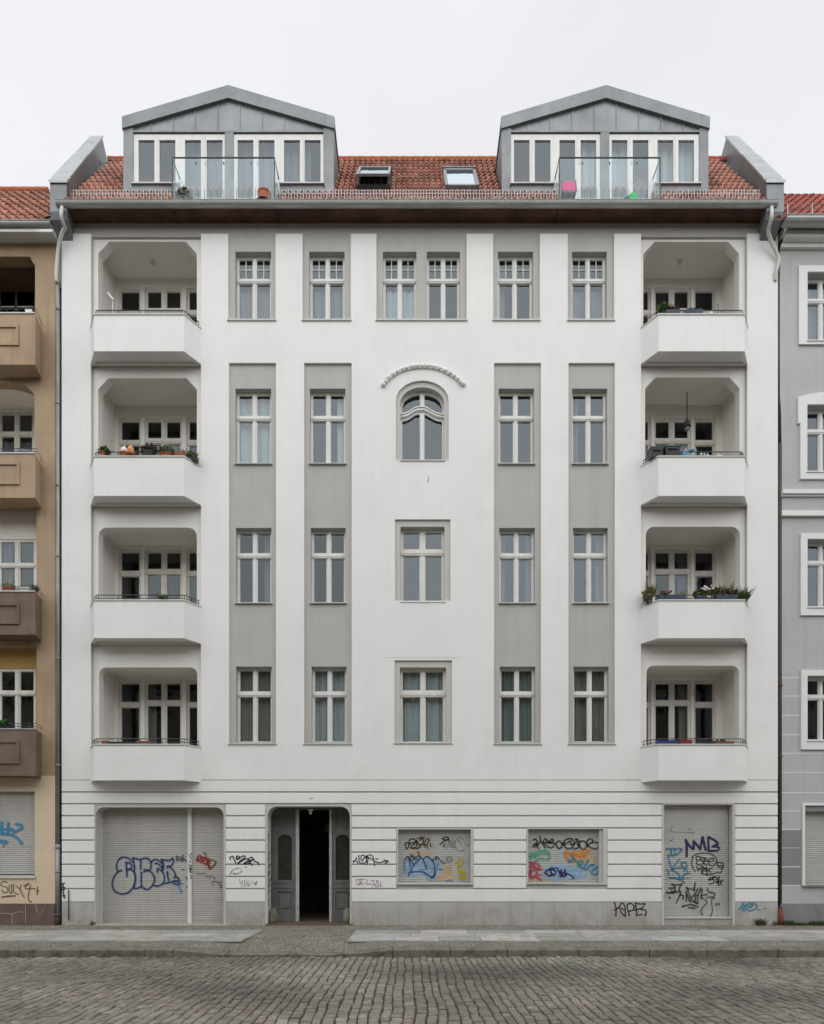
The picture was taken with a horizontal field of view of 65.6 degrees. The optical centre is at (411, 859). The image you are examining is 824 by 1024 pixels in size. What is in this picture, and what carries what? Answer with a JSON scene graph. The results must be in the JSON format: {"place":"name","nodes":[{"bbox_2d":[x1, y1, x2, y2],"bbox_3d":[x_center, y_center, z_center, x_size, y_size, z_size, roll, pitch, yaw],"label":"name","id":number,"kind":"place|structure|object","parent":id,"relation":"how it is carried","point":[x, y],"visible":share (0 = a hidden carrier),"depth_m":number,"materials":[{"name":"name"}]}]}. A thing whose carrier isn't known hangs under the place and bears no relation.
{"place":"outdoors","nodes":[
{"label":"outdoors","id":0,"kind":"place"},
{"bbox_2d":[0,956,823,1023],"bbox_3d":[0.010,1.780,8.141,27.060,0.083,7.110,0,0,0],"label":"cobbled road","id":1,"kind":"structure","parent":0,"point":[681,990],"depth_m":8.66,"materials":[{"name":"stone"}]},
{"bbox_2d":[0,946,823,957],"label":"kerb","id":2,"kind":"structure","parent":1,"relation":"on","point":[452,951],"depth_m":11.70,"materials":[{"name":"stone"}]},
{"bbox_2d":[0,925,823,950],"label":"pavement","id":3,"kind":"structure","parent":0,"point":[302,937],"depth_m":13.60,"materials":[{"name":"tile"}]},
{"bbox_2d":[0,186,57,924],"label":"neighbour apartment building","id":4,"kind":"structure","parent":3,"relation":"on","point":[28,241],"depth_m":16.04,"materials":[{"name":"beige paint"}]},
{"bbox_2d":[0,719,14,729],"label":"flower box","id":5,"kind":"object","parent":4,"relation":"on","point":[2,725],"visible":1,"depth_m":15.62,"materials":[{"name":"black plastic"}]},
{"bbox_2d":[0,580,15,589],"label":"plant pot","id":6,"kind":"object","parent":4,"relation":"on","point":[8,587],"visible":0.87,"depth_m":15.59,"materials":[{"name":"ceramic"}]},
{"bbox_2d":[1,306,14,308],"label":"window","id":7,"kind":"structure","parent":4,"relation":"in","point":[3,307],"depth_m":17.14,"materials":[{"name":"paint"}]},
{"bbox_2d":[0,412,33,450],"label":"window","id":8,"kind":"structure","parent":4,"relation":"in","point":[16,434],"depth_m":17.17,"materials":[{"name":"paint"}]},
{"bbox_2d":[0,539,35,589],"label":"window","id":9,"kind":"structure","parent":4,"relation":"in","point":[6,565],"depth_m":16.42,"materials":[{"name":"paint"}]},
{"bbox_2d":[0,669,35,728],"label":"window","id":10,"kind":"structure","parent":4,"relation":"in","point":[17,693],"depth_m":16.36,"materials":[{"name":"paint"}]},
{"bbox_2d":[15,587,30,589],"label":"flower box","id":11,"kind":"object","parent":4,"relation":"on","point":[21,588],"visible":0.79,"depth_m":15.67,"materials":[{"name":"white plastic"}]},
{"bbox_2d":[17,306,33,308],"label":"window","id":12,"kind":"structure","parent":4,"relation":"in","point":[22,307],"depth_m":17.14,"materials":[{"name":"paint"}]},
{"bbox_2d":[30,584,41,592],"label":"plant pot","id":13,"kind":"object","parent":4,"relation":"on","point":[34,588],"visible":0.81,"depth_m":15.72,"materials":[{"name":"ceramic"}]},
{"bbox_2d":[93,923,230,925],"bbox_3d":[-6.222,1.631,16.100,3.378,0.026,0.520,0,0,0],"label":"threshold strip","id":14,"kind":"object","parent":3,"relation":"on","point":[161,924],"visible":0.86,"depth_m":15.95,"materials":[{"name":"grey concrete"}]},
{"bbox_2d":[0,930,823,941],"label":"pavement slabs","id":15,"kind":"structure","parent":3,"relation":"on","point":[435,935],"depth_m":13.65,"materials":[{"name":"stone"}]},
{"bbox_2d":[48,85,785,924],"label":"apartment building","id":16,"kind":"structure","parent":3,"relation":"on","point":[414,531],"depth_m":16.02,"materials":[{"name":"paint"}]},
{"bbox_2d":[97,445,110,454],"bbox_3d":[-7.528,-9.993,15.675,0.367,0.275,0.290,0,0,0],"label":"plant pot","id":17,"kind":"object","parent":16,"relation":"on","point":[104,450],"visible":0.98,"depth_m":15.60,"materials":[{"name":"ceramic"}]},
{"bbox_2d":[107,292,113,312],"bbox_3d":[-7.586,-13.423,16.100,0.173,1.714,0.050,0,0,0],"label":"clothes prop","id":18,"kind":"object","parent":16,"relation":"on","point":[111,297],"visible":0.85,"depth_m":16.09,"materials":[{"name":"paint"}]},
{"bbox_2d":[108,742,133,743],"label":"flower box","id":19,"kind":"object","parent":16,"relation":"on","point":[121,742],"visible":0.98,"depth_m":15.70,"materials":[{"name":"black plastic"}]},
{"bbox_2d":[119,450,136,454],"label":"plant pot","id":20,"kind":"object","parent":16,"relation":"on","point":[123,452],"visible":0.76,"depth_m":15.59,"materials":[{"name":"ceramic"}]},
{"bbox_2d":[135,741,150,743],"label":"flower box","id":21,"kind":"object","parent":16,"relation":"on","point":[143,742],"visible":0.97,"depth_m":15.70,"materials":[{"name":"ceramic"}]},
{"bbox_2d":[138,443,157,454],"bbox_3d":[-6.448,-10.014,15.673,0.501,0.316,0.316,0,0,0],"label":"plant pot","id":22,"kind":"object","parent":16,"relation":"on","point":[149,450],"visible":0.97,"depth_m":15.60,"materials":[{"name":"black plastic"}]},
{"bbox_2d":[150,259,155,266],"bbox_3d":[-6.793,-15.614,16.750,0.140,0.124,0.140,0,0,0],"label":"ceiling lamp","id":23,"kind":"object","parent":16,"relation":"attached to","point":[152,262],"visible":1,"depth_m":16.72,"materials":[{"name":"white ceramic"}]},
{"bbox_2d":[156,593,168,599],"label":"plant pot","id":24,"kind":"object","parent":16,"relation":"on","point":[161,596],"visible":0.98,"depth_m":15.58,"materials":[{"name":"green plastic"}]},
{"bbox_2d":[157,444,174,454],"bbox_3d":[-6.022,-9.988,15.662,0.440,0.263,0.362,0,0,0],"label":"plant pot","id":25,"kind":"object","parent":16,"relation":"on","point":[162,450],"visible":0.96,"depth_m":15.60,"materials":[{"name":"ceramic"}]},
{"bbox_2d":[174,448,185,455],"bbox_3d":[-5.655,-9.965,15.657,0.336,0.218,0.256,0,0,0],"label":"flower box","id":26,"kind":"object","parent":16,"relation":"on","point":[177,452],"visible":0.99,"depth_m":15.60,"materials":[{"name":"ceramic"}]},
{"bbox_2d":[174,186,192,198],"bbox_3d":[-5.595,-16.260,15.670,0.419,0.440,0.338,0,0,0],"label":"plant pot","id":27,"kind":"object","parent":16,"relation":"on","point":[182,193],"visible":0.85,"depth_m":15.59,"materials":[{"name":"black plastic"}]},
{"bbox_2d":[185,448,201,462],"bbox_3d":[-5.383,-9.978,15.809,0.470,0.283,0.256,0,0,-9],"label":"flower box","id":28,"kind":"object","parent":16,"relation":"on","point":[193,455],"visible":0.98,"depth_m":15.75,"materials":[{"name":"black plastic"}]},
{"bbox_2d":[234,393,271,464],"bbox_3d":[-3.983,-10.875,16.204,0.950,1.917,0.408,0,0,0],"label":"window","id":29,"kind":"structure","parent":16,"relation":"in","point":[253,414],"depth_m":16.36,"materials":[{"name":"paint"}]},
{"bbox_2d":[234,531,272,603],"bbox_3d":[-3.974,-7.377,16.205,0.941,1.912,0.411,0,0,0],"label":"window","id":30,"kind":"structure","parent":16,"relation":"in","point":[255,556],"depth_m":16.21,"materials":[{"name":"paint"}]},
{"bbox_2d":[237,257,270,318],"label":"window","id":31,"kind":"structure","parent":16,"relation":"in","point":[254,304],"depth_m":16.23,"materials":[{"name":"paint"}]},
{"bbox_2d":[237,668,271,741],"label":"window","id":32,"kind":"structure","parent":16,"relation":"in","point":[254,694],"depth_m":16.36,"materials":[{"name":"paint"}]},
{"bbox_2d":[257,187,271,198],"bbox_3d":[-3.624,-16.184,15.670,0.412,0.291,0.412,0,0,-34],"label":"plant pot","id":33,"kind":"object","parent":16,"relation":"on","point":[262,192],"visible":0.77,"depth_m":15.54,"materials":[{"name":"ceramic"}]},
{"bbox_2d":[272,810,298,921],"bbox_3d":[-3.278,0.128,16.595,0.709,2.951,0.090,0,0,0],"label":"door leaf","id":34,"kind":"structure","parent":16,"relation":"in","point":[285,823],"depth_m":16.58,"materials":[{"name":"grey paint"}]},
{"bbox_2d":[310,257,344,318],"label":"window","id":35,"kind":"structure","parent":16,"relation":"in","point":[325,305],"depth_m":16.23,"materials":[{"name":"paint"}]},
{"bbox_2d":[309,393,346,464],"bbox_3d":[-2.116,-10.875,16.209,0.947,1.917,0.417,0,0,0],"label":"window","id":36,"kind":"structure","parent":16,"relation":"in","point":[328,419],"depth_m":16.21,"materials":[{"name":"paint"}]},
{"bbox_2d":[310,531,346,603],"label":"window","id":37,"kind":"structure","parent":16,"relation":"in","point":[328,556],"depth_m":16.21,"materials":[{"name":"paint"}]},
{"bbox_2d":[312,668,346,741],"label":"window","id":38,"kind":"structure","parent":16,"relation":"in","point":[329,694],"depth_m":16.36,"materials":[{"name":"paint"}]},
{"bbox_2d":[329,810,349,921],"bbox_3d":[-1.791,0.128,16.595,0.703,2.951,0.090,0,0,0],"label":"door leaf","id":39,"kind":"structure","parent":16,"relation":"in","point":[339,820],"depth_m":16.58,"materials":[{"name":"grey paint"}]},
{"bbox_2d":[383,257,415,318],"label":"window","id":40,"kind":"structure","parent":16,"relation":"in","point":[399,304],"depth_m":16.23,"materials":[{"name":"paint"}]},
{"bbox_2d":[401,530,443,600],"bbox_3d":[0.264,-7.417,16.211,1.106,1.878,0.087,0,0,0],"label":"window","id":41,"kind":"structure","parent":16,"relation":"in","point":[421,552],"depth_m":16.20,"materials":[{"name":"paint"}]},
{"bbox_2d":[400,392,444,460],"bbox_3d":[0.267,-10.911,16.116,1.133,1.889,0.292,0,0,0],"label":"arched window","id":42,"kind":"structure","parent":16,"relation":"in","point":[421,410],"depth_m":16.20,"materials":[{"name":"paint"}]},
{"bbox_2d":[394,669,452,743],"bbox_3d":[0.283,-3.862,16.184,1.478,1.926,0.427,0,0,0],"label":"window","id":43,"kind":"structure","parent":16,"relation":"in","point":[422,691],"depth_m":16.35,"materials":[{"name":"paint"}]},
{"bbox_2d":[427,257,459,318],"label":"window","id":44,"kind":"structure","parent":16,"relation":"in","point":[442,282],"depth_m":16.21,"materials":[{"name":"paint"}]},
{"bbox_2d":[498,257,531,318],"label":"window","id":45,"kind":"structure","parent":16,"relation":"in","point":[514,282],"depth_m":16.21,"materials":[{"name":"paint"}]},
{"bbox_2d":[498,393,535,464],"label":"window","id":46,"kind":"structure","parent":16,"relation":"in","point":[515,419],"depth_m":16.21,"materials":[{"name":"paint"}]},
{"bbox_2d":[500,668,533,741],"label":"window","id":47,"kind":"structure","parent":16,"relation":"in","point":[516,684],"depth_m":16.36,"materials":[{"name":"paint"}]},
{"bbox_2d":[498,531,536,603],"bbox_3d":[2.646,-7.377,16.203,0.947,1.912,0.407,0,0,0],"label":"window","id":48,"kind":"structure","parent":16,"relation":"in","point":[528,556],"depth_m":16.23,"materials":[{"name":"paint"}]},
{"bbox_2d":[560,180,576,198],"bbox_3d":[3.849,-16.375,15.838,0.373,0.684,0.397,0,0,0],"label":"deck chair","id":49,"kind":"object","parent":16,"relation":"on","point":[568,186],"visible":0.67,"depth_m":15.70,"materials":[{"name":"pink fabric"}]},
{"bbox_2d":[572,257,604,318],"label":"window","id":50,"kind":"structure","parent":16,"relation":"in","point":[587,304],"depth_m":16.23,"materials":[{"name":"paint"}]},
{"bbox_2d":[571,393,608,464],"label":"window","id":51,"kind":"structure","parent":16,"relation":"in","point":[587,419],"depth_m":16.21,"materials":[{"name":"paint"}]},
{"bbox_2d":[573,668,606,741],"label":"window","id":52,"kind":"structure","parent":16,"relation":"in","point":[589,684],"depth_m":16.36,"materials":[{"name":"paint"}]},
{"bbox_2d":[572,531,609,603],"bbox_3d":[4.487,-7.377,16.207,0.926,1.912,0.414,0,0,0],"label":"window","id":53,"kind":"structure","parent":16,"relation":"in","point":[599,556],"depth_m":16.23,"materials":[{"name":"paint"}]},
{"bbox_2d":[629,192,637,198],"bbox_3d":[5.406,-16.165,15.670,0.266,0.250,0.260,0,0,0],"label":"bucket","id":54,"kind":"object","parent":16,"relation":"on","point":[632,195],"visible":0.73,"depth_m":15.56,"materials":[{"name":"green plastic"}]},
{"bbox_2d":[641,582,664,603],"bbox_3d":[5.990,-6.594,15.781,0.770,0.528,0.590,0,0,0],"label":"plant pot","id":55,"kind":"object","parent":16,"relation":"on","point":[649,593],"visible":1,"depth_m":15.71,"materials":[{"name":"green plant"}]},
{"bbox_2d":[647,446,663,460],"bbox_3d":[5.980,-9.964,15.713,0.328,0.235,0.275,0,0,0],"label":"plastic tub","id":56,"kind":"object","parent":16,"relation":"on","point":[653,452],"visible":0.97,"depth_m":15.62,"materials":[{"name":"grey plastic"}]},
{"bbox_2d":[655,301,667,313],"bbox_3d":[6.123,-13.480,15.667,0.282,0.356,0.306,0,0,-36],"label":"plant pot","id":57,"kind":"object","parent":16,"relation":"on","point":[662,306],"visible":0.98,"depth_m":15.61,"materials":[{"name":"green plant"}]},
{"bbox_2d":[655,740,677,743],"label":"storage box","id":58,"kind":"object","parent":16,"relation":"on","point":[669,741],"visible":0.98,"depth_m":15.70,"materials":[{"name":"blue plastic"}]},
{"bbox_2d":[662,445,680,454],"bbox_3d":[6.347,-9.964,15.662,0.379,0.235,0.275,0,0,0],"label":"plastic tub","id":59,"kind":"object","parent":16,"relation":"on","point":[671,449],"visible":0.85,"depth_m":15.56,"materials":[{"name":"grey plastic"}]},
{"bbox_2d":[657,590,686,599],"bbox_3d":[6.388,-6.483,15.692,0.742,0.262,0.292,0,0,-9],"label":"flower box","id":60,"kind":"object","parent":16,"relation":"on","point":[663,594],"visible":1,"depth_m":15.60,"materials":[{"name":"blue plastic"}]},
{"bbox_2d":[665,304,679,312],"bbox_3d":[6.369,-13.453,15.658,0.412,0.261,0.277,0,0,0],"label":"flower box","id":61,"kind":"object","parent":16,"relation":"on","point":[671,309],"visible":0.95,"depth_m":15.60,"materials":[{"name":"blue plastic"}]},
{"bbox_2d":[677,259,682,266],"bbox_3d":[7.014,-15.614,16.750,0.140,0.124,0.140,0,0,0],"label":"ceiling lamp","id":62,"kind":"object","parent":16,"relation":"attached to","point":[679,262],"visible":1,"depth_m":16.72,"materials":[{"name":"white ceramic"}]},
{"bbox_2d":[678,740,692,743],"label":"storage box","id":63,"kind":"object","parent":16,"relation":"on","point":[686,741],"visible":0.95,"depth_m":15.70,"materials":[{"name":"red plastic"}]},
{"bbox_2d":[683,391,690,431],"bbox_3d":[7.206,-11.794,16.750,0.200,1.134,0.200,0,0,0],"label":"pendant lamp","id":64,"kind":"object","parent":16,"relation":"hanging from","point":[686,426],"visible":1,"depth_m":16.72,"materials":[{"name":"black metal"}]},
{"bbox_2d":[680,448,693,454],"bbox_3d":[6.739,-9.947,15.674,0.314,0.276,0.202,0,0,0],"label":"crumpled bag","id":65,"kind":"object","parent":16,"relation":"on","point":[685,452],"visible":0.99,"depth_m":15.62,"materials":[{"name":"blue plastic"}]},
{"bbox_2d":[683,307,703,312],"bbox_3d":[6.891,-13.421,15.681,0.494,0.196,0.236,0,0,0],"label":"flower box","id":66,"kind":"object","parent":16,"relation":"on","point":[695,310],"visible":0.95,"depth_m":15.60,"materials":[{"name":"blue plastic"}]},
{"bbox_2d":[692,585,717,598],"bbox_3d":[7.204,-6.534,15.667,0.674,0.365,0.276,0,0,0],"label":"flower box","id":67,"kind":"object","parent":16,"relation":"on","point":[701,593],"visible":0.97,"depth_m":15.61,"materials":[{"name":"blue plastic"}]},
{"bbox_2d":[696,739,714,743],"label":"flower box","id":68,"kind":"object","parent":16,"relation":"on","point":[706,741],"visible":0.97,"depth_m":15.72,"materials":[{"name":"black plastic"}]},
{"bbox_2d":[715,739,734,743],"bbox_3d":[7.699,-2.897,15.792,0.481,0.171,0.222,0,0,0],"label":"flower box","id":69,"kind":"object","parent":16,"relation":"on","point":[724,741],"visible":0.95,"depth_m":15.72,"materials":[{"name":"ceramic"}]},
{"bbox_2d":[710,580,740,598],"bbox_3d":[7.683,-6.583,15.702,0.797,0.462,0.566,0,0,25],"label":"flower box","id":70,"kind":"object","parent":16,"relation":"on","point":[726,593],"visible":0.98,"depth_m":15.60,"materials":[{"name":"blue plastic"}]},
{"bbox_2d":[738,591,750,601],"bbox_3d":[8.148,-6.462,15.715,0.322,0.266,0.362,0,0,-33],"label":"plant pot","id":71,"kind":"object","parent":16,"relation":"on","point":[747,596],"visible":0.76,"depth_m":15.63,"materials":[{"name":"green plant"}]},
{"bbox_2d":[737,585,756,600],"bbox_3d":[8.097,-6.527,15.736,0.819,0.352,0.574,0,0,0],"label":"grass tuft","id":72,"kind":"object","parent":71,"relation":"in","point":[743,590],"visible":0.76,"depth_m":15.63,"materials":[{"name":"green plant"}]},
{"bbox_2d":[753,918,768,925],"bbox_3d":[8.699,1.555,15.959,0.454,0.256,0.385,0,0,0],"label":"weed tuft","id":73,"kind":"object","parent":3,"relation":"on","point":[759,923],"visible":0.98,"depth_m":15.90,"materials":[{"name":"green plant"}]},
{"bbox_2d":[783,919,794,925],"bbox_3d":[9.377,1.575,15.917,0.326,0.192,0.407,0,0,21],"label":"weed tuft","id":74,"kind":"object","parent":3,"relation":"on","point":[788,923],"visible":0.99,"depth_m":15.90,"materials":[{"name":"green plant"}]},
{"bbox_2d":[774,193,823,924],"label":"neighbour apartment building","id":75,"kind":"structure","parent":3,"relation":"on","point":[801,266],"depth_m":16.03,"materials":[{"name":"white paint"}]},
{"bbox_2d":[807,280,823,340],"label":"window","id":76,"kind":"structure","parent":75,"relation":"in","point":[815,294],"depth_m":16.23,"materials":[{"name":"paint"}]},
{"bbox_2d":[807,410,823,471],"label":"window","id":77,"kind":"structure","parent":75,"relation":"in","point":[819,432],"depth_m":16.20,"materials":[{"name":"paint"}]},
{"bbox_2d":[807,543,823,607],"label":"window","id":78,"kind":"structure","parent":75,"relation":"in","point":[819,563],"depth_m":16.20,"materials":[{"name":"paint"}]},
{"bbox_2d":[808,678,823,739],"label":"window","id":79,"kind":"structure","parent":75,"relation":"in","point":[819,697],"depth_m":16.20,"materials":[{"name":"paint"}]},
{"bbox_2d":[791,922,807,925],"bbox_3d":[9.653,1.612,15.947,0.489,0.131,0.203,0,0,0],"label":"weed tuft","id":80,"kind":"object","parent":3,"relation":"on","point":[801,924],"visible":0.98,"depth_m":15.91,"materials":[{"name":"green plant"}]},
{"bbox_2d":[808,920,823,925],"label":"weed tuft","id":81,"kind":"object","parent":3,"relation":"on","point":[818,923],"visible":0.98,"depth_m":15.91,"materials":[{"name":"green plant"}]},
{"bbox_2d":[0,0,823,193],"label":"sky","id":82,"kind":"structure","parent":0,"point":[395,77],"materials":[{"name":"white"}]}
]}

